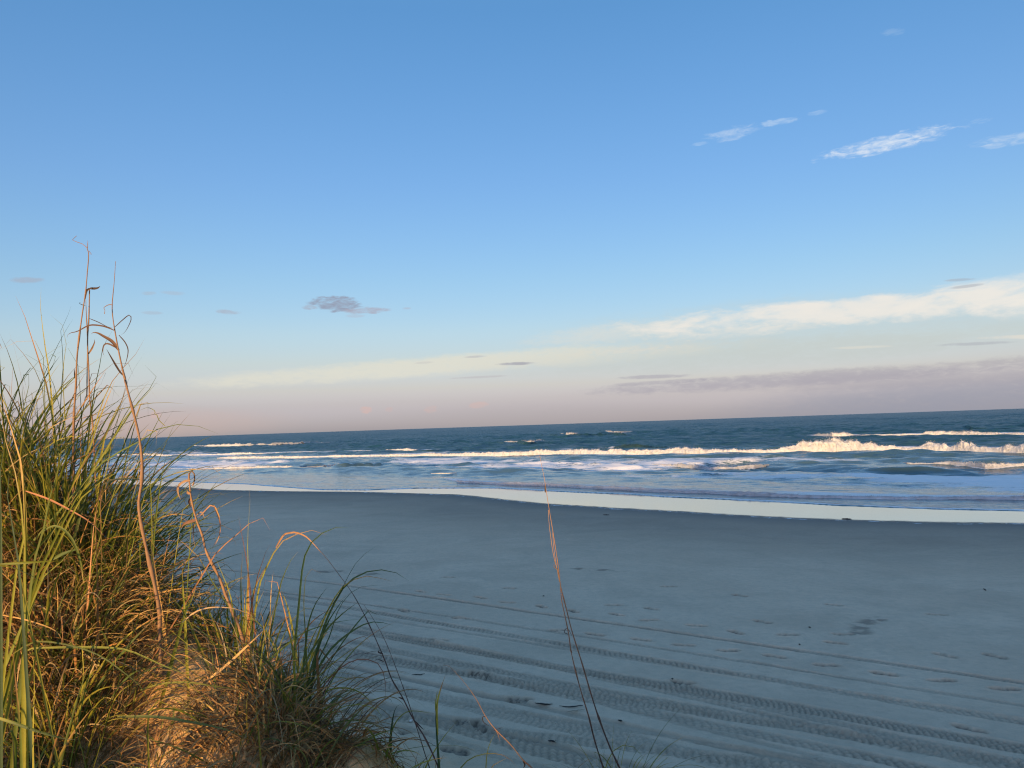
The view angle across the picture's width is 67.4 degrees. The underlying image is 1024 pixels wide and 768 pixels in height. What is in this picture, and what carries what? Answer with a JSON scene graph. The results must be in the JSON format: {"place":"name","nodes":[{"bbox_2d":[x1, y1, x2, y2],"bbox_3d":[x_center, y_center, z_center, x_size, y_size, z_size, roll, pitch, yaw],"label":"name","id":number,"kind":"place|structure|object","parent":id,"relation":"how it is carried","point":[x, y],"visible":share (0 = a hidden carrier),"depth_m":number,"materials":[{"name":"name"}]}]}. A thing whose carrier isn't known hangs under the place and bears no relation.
{"place":"outdoors","nodes":[
{"label":"outdoors","id":0,"kind":"place"},
{"bbox_2d":[2,542,419,767],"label":"dry grass","id":1,"kind":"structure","parent":0,"point":[234,704],"depth_m":3.00,"materials":[{"name":"brown plant"}]},
{"bbox_2d":[0,0,1023,442],"label":"sky","id":2,"kind":"structure","parent":0,"point":[312,215],"materials":[{"name":"blue"}]},
{"bbox_2d":[2,409,1023,510],"bbox_3d":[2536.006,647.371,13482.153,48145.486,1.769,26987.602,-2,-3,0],"label":"sea","id":3,"kind":"structure","parent":0,"point":[889,472],"depth_m":85.28,"materials":[{"name":"liquid"}]},
{"bbox_2d":[134,464,335,468],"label":"breaking wave","id":4,"kind":"object","parent":3,"relation":"on","point":[264,466],"visible":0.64,"depth_m":91.42,"materials":[{"name":"white liquid"}]},
{"bbox_2d":[194,441,321,445],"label":"breaking wave","id":5,"kind":"object","parent":3,"relation":"on","point":[250,444],"visible":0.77,"depth_m":276.21,"materials":[{"name":"white liquid"}]},
{"bbox_2d":[117,448,415,455],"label":"breaking wave","id":6,"kind":"object","parent":3,"relation":"on","point":[404,449],"visible":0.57,"depth_m":161.85,"materials":[{"name":"white liquid"}]},
{"bbox_2d":[505,439,543,441],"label":"breaking wave","id":7,"kind":"object","parent":3,"relation":"on","point":[525,440],"visible":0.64,"depth_m":180.74,"materials":[{"name":"white liquid"}]},
{"bbox_2d":[220,432,1023,458],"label":"breaking wave","id":8,"kind":"object","parent":3,"relation":"on","point":[834,444],"visible":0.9,"depth_m":86.27,"materials":[{"name":"white liquid"}]},
{"bbox_2d":[653,463,768,469],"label":"breaking wave","id":9,"kind":"object","parent":3,"relation":"on","point":[695,466],"visible":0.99,"depth_m":63.04,"materials":[{"name":"white liquid"}]},
{"bbox_2d":[446,479,1023,499],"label":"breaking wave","id":10,"kind":"object","parent":3,"relation":"on","point":[748,493],"visible":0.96,"depth_m":41.44,"materials":[{"name":"white liquid"}]},
{"bbox_2d":[815,429,1023,435],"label":"breaking wave","id":11,"kind":"object","parent":3,"relation":"on","point":[931,432],"visible":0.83,"depth_m":133.06,"materials":[{"name":"white liquid"}]},
{"bbox_2d":[903,459,1023,468],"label":"breaking wave","id":12,"kind":"object","parent":3,"relation":"on","point":[983,465],"visible":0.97,"depth_m":54.56,"materials":[{"name":"white liquid"}]},
{"bbox_2d":[3,479,1023,767],"bbox_3d":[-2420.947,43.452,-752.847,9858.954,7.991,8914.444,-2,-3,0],"label":"beach","id":13,"kind":"structure","parent":0,"point":[691,621],"depth_m":13.83,"materials":[{"name":"beige sand"}]},
{"bbox_2d":[0,410,103,767],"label":"grass clump","id":14,"kind":"object","parent":13,"relation":"on","point":[28,704],"visible":0.94,"depth_m":2.20,"materials":[{"name":"green plant"}]},
{"bbox_2d":[1,448,126,545],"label":"grass clump","id":15,"kind":"object","parent":13,"relation":"on","point":[58,492],"visible":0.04,"depth_m":3.89,"materials":[{"name":"green plant"}]},
{"bbox_2d":[3,602,142,766],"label":"grass clump","id":16,"kind":"object","parent":13,"relation":"on","point":[51,681],"visible":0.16,"depth_m":3.11,"materials":[{"name":"green plant"}]},
{"bbox_2d":[3,586,147,759],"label":"grass clump","id":17,"kind":"object","parent":13,"relation":"on","point":[86,669],"visible":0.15,"depth_m":3.17,"materials":[{"name":"green plant"}]},
{"bbox_2d":[3,532,154,705],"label":"grass clump","id":18,"kind":"object","parent":13,"relation":"on","point":[60,633],"visible":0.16,"depth_m":3.28,"materials":[{"name":"green plant"}]},
{"bbox_2d":[72,236,89,547],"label":"dead stalk","id":19,"kind":"object","parent":13,"relation":"on","point":[73,418],"visible":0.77,"depth_m":3.77,"materials":[{"name":"brown plant"}]},
{"bbox_2d":[2,505,174,677],"bbox_3d":[-2.168,0.916,3.561,1.148,0.798,1.142,-2,-3,0],"label":"grass clump","id":20,"kind":"object","parent":13,"relation":"on","point":[8,608],"visible":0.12,"depth_m":3.41,"materials":[{"name":"green plant"}]},
{"bbox_2d":[2,475,178,605],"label":"grass clump","id":21,"kind":"object","parent":13,"relation":"on","point":[63,549],"visible":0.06,"depth_m":3.65,"materials":[{"name":"green plant"}]},
{"bbox_2d":[2,465,182,654],"bbox_3d":[-2.382,0.772,3.635,1.598,1.050,1.493,-2,-3,0],"label":"grass clump","id":22,"kind":"object","parent":13,"relation":"on","point":[36,602],"visible":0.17,"depth_m":3.45,"materials":[{"name":"green plant"}]},
{"bbox_2d":[85,286,99,557],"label":"dead stalk","id":23,"kind":"object","parent":13,"relation":"on","point":[88,373],"visible":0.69,"depth_m":3.83,"materials":[{"name":"brown plant"}]},
{"bbox_2d":[3,578,182,741],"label":"grass clump","id":24,"kind":"object","parent":13,"relation":"on","point":[114,652],"visible":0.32,"depth_m":3.22,"materials":[{"name":"green plant"}]},
{"bbox_2d":[4,532,183,668],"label":"grass clump","id":25,"kind":"object","parent":13,"relation":"on","point":[110,587],"visible":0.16,"depth_m":3.51,"materials":[{"name":"green plant"}]},
{"bbox_2d":[3,578,185,767],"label":"grass clump","id":26,"kind":"object","parent":13,"relation":"on","point":[93,718],"visible":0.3,"depth_m":3.12,"materials":[{"name":"green plant"}]},
{"bbox_2d":[0,394,200,767],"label":"grass clump","id":27,"kind":"object","parent":13,"relation":"on","point":[9,675],"visible":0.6,"depth_m":2.70,"materials":[{"name":"green plant"}]},
{"bbox_2d":[3,621,198,767],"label":"grass clump","id":28,"kind":"object","parent":13,"relation":"on","point":[110,739],"visible":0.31,"depth_m":3.12,"materials":[{"name":"brown plant"}]},
{"bbox_2d":[2,381,217,672],"bbox_3d":[-2.011,0.680,3.717,1.372,1.385,1.222,-2,-3,0],"label":"grass clump","id":29,"kind":"object","parent":13,"relation":"on","point":[82,506],"visible":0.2,"depth_m":3.60,"materials":[{"name":"green plant"}]},
{"bbox_2d":[2,491,218,755],"bbox_3d":[-2.131,0.948,3.485,1.582,1.103,1.509,-2,-3,0],"label":"grass clump","id":30,"kind":"object","parent":13,"relation":"on","point":[48,621],"visible":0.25,"depth_m":3.25,"materials":[{"name":"green plant"}]},
{"bbox_2d":[3,596,220,766],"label":"grass clump","id":31,"kind":"object","parent":13,"relation":"on","point":[143,662],"visible":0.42,"depth_m":3.16,"materials":[{"name":"green plant"}]},
{"bbox_2d":[67,261,163,679],"bbox_3d":[-1.739,0.356,3.448,0.496,1.883,0.145,-3,-3,16],"label":"dead stalk","id":32,"kind":"object","parent":13,"relation":"on","point":[150,568],"visible":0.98,"depth_m":3.35,"materials":[{"name":"brown plant"}]},
{"bbox_2d":[1,477,229,640],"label":"grass clump","id":33,"kind":"object","parent":13,"relation":"on","point":[136,587],"visible":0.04,"depth_m":3.73,"materials":[{"name":"green plant"}]},
{"bbox_2d":[2,507,242,761],"bbox_3d":[-1.993,0.985,3.492,1.515,1.029,1.541,-2,-3,0],"label":"grass clump","id":34,"kind":"object","parent":13,"relation":"on","point":[74,659],"visible":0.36,"depth_m":3.34,"materials":[{"name":"green plant"}]},
{"bbox_2d":[0,300,253,633],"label":"grass clump","id":35,"kind":"object","parent":13,"relation":"on","point":[27,443],"visible":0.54,"depth_m":3.80,"materials":[{"name":"green plant"}]},
{"bbox_2d":[0,591,262,767],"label":"grass clump","id":36,"kind":"object","parent":13,"relation":"on","point":[32,729],"visible":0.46,"depth_m":2.50,"materials":[{"name":"green plant"}]},
{"bbox_2d":[27,453,256,665],"bbox_3d":[-1.796,0.866,3.721,0.966,1.084,1.136,0,-4,-34],"label":"grass clump","id":37,"kind":"object","parent":13,"relation":"on","point":[126,567],"visible":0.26,"depth_m":3.50,"materials":[{"name":"green plant"}]},
{"bbox_2d":[109,674,239,767],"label":"grass clump","id":38,"kind":"object","parent":13,"relation":"on","point":[159,735],"visible":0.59,"depth_m":2.85,"materials":[{"name":"brown plant"}]},
{"bbox_2d":[96,677,291,767],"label":"grass clump","id":39,"kind":"object","parent":13,"relation":"on","point":[152,751],"visible":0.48,"depth_m":2.80,"materials":[{"name":"brown plant"}]},
{"bbox_2d":[123,556,267,707],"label":"grass clump","id":40,"kind":"object","parent":13,"relation":"on","point":[184,610],"visible":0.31,"depth_m":3.25,"materials":[{"name":"green plant"}]},
{"bbox_2d":[141,610,282,679],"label":"grass clump","id":41,"kind":"object","parent":13,"relation":"on","point":[203,648],"visible":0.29,"depth_m":3.48,"materials":[{"name":"plant"}]},
{"bbox_2d":[177,471,250,669],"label":"dead stalk","id":42,"kind":"object","parent":13,"relation":"on","point":[216,571],"visible":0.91,"depth_m":3.35,"materials":[{"name":"brown plant"}]},
{"bbox_2d":[146,486,318,698],"bbox_3d":[-1.304,1.007,3.682,1.039,1.120,0.827,-2,-3,0],"label":"grass clump","id":43,"kind":"object","parent":13,"relation":"on","point":[243,625],"visible":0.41,"depth_m":3.42,"materials":[{"name":"plant"}]},
{"bbox_2d":[160,679,315,767],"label":"grass clump","id":44,"kind":"object","parent":13,"relation":"on","point":[221,746],"visible":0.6,"depth_m":2.82,"materials":[{"name":"plant"}]},
{"bbox_2d":[123,600,380,767],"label":"grass clump","id":45,"kind":"object","parent":13,"relation":"on","point":[264,684],"visible":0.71,"depth_m":2.90,"materials":[{"name":"green plant"}]},
{"bbox_2d":[123,595,424,767],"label":"grass clump","id":46,"kind":"object","parent":13,"relation":"on","point":[303,735],"visible":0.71,"depth_m":2.84,"materials":[{"name":"green plant"}]},
{"bbox_2d":[139,527,435,767],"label":"grass clump","id":47,"kind":"object","parent":13,"relation":"on","point":[313,653],"visible":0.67,"depth_m":3.10,"materials":[{"name":"green plant"}]},
{"bbox_2d":[203,649,377,767],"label":"grass clump","id":48,"kind":"object","parent":13,"relation":"on","point":[277,732],"visible":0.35,"depth_m":2.91,"materials":[{"name":"green plant"}]},
{"bbox_2d":[210,646,395,767],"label":"grass clump","id":49,"kind":"object","parent":13,"relation":"on","point":[299,763],"visible":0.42,"depth_m":2.88,"materials":[{"name":"green plant"}]},
{"bbox_2d":[280,684,473,767],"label":"grass clump","id":50,"kind":"object","parent":13,"relation":"on","point":[380,750],"visible":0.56,"depth_m":2.85,"materials":[{"name":"green plant"}]},
{"bbox_2d":[316,546,438,767],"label":"seed stem","id":51,"kind":"object","parent":13,"relation":"on","point":[417,724],"visible":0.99,"depth_m":3.05,"materials":[{"name":"brown plant"}]},
{"bbox_2d":[364,605,429,767],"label":"seed stem","id":52,"kind":"object","parent":13,"relation":"on","point":[406,697],"visible":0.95,"depth_m":3.09,"materials":[{"name":"brown plant"}]},
{"bbox_2d":[354,677,444,767],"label":"grass clump","id":53,"kind":"object","parent":13,"relation":"on","point":[436,721],"visible":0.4,"depth_m":3.00,"materials":[{"name":"green plant"}]},
{"bbox_2d":[460,736,515,767],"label":"grass clump","id":54,"kind":"object","parent":13,"relation":"on","point":[486,757],"visible":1,"depth_m":3.10,"materials":[{"name":"plant"}]},
{"bbox_2d":[444,665,531,767],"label":"seed stem","id":55,"kind":"object","parent":13,"relation":"on","point":[524,761],"visible":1,"depth_m":3.05,"materials":[{"name":"brown plant"}]},
{"bbox_2d":[548,510,603,767],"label":"seed stem","id":56,"kind":"object","parent":13,"relation":"on","point":[572,656],"visible":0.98,"depth_m":3.08,"materials":[{"name":"brown plant"}]},
{"bbox_2d":[540,459,619,767],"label":"seed stem","id":57,"kind":"object","parent":13,"relation":"on","point":[598,717],"visible":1,"depth_m":3.05,"materials":[{"name":"brown plant"}]},
{"bbox_2d":[543,720,706,767],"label":"grass clump","id":58,"kind":"object","parent":13,"relation":"on","point":[632,758],"visible":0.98,"depth_m":3.10,"materials":[{"name":"green plant"}]}
]}

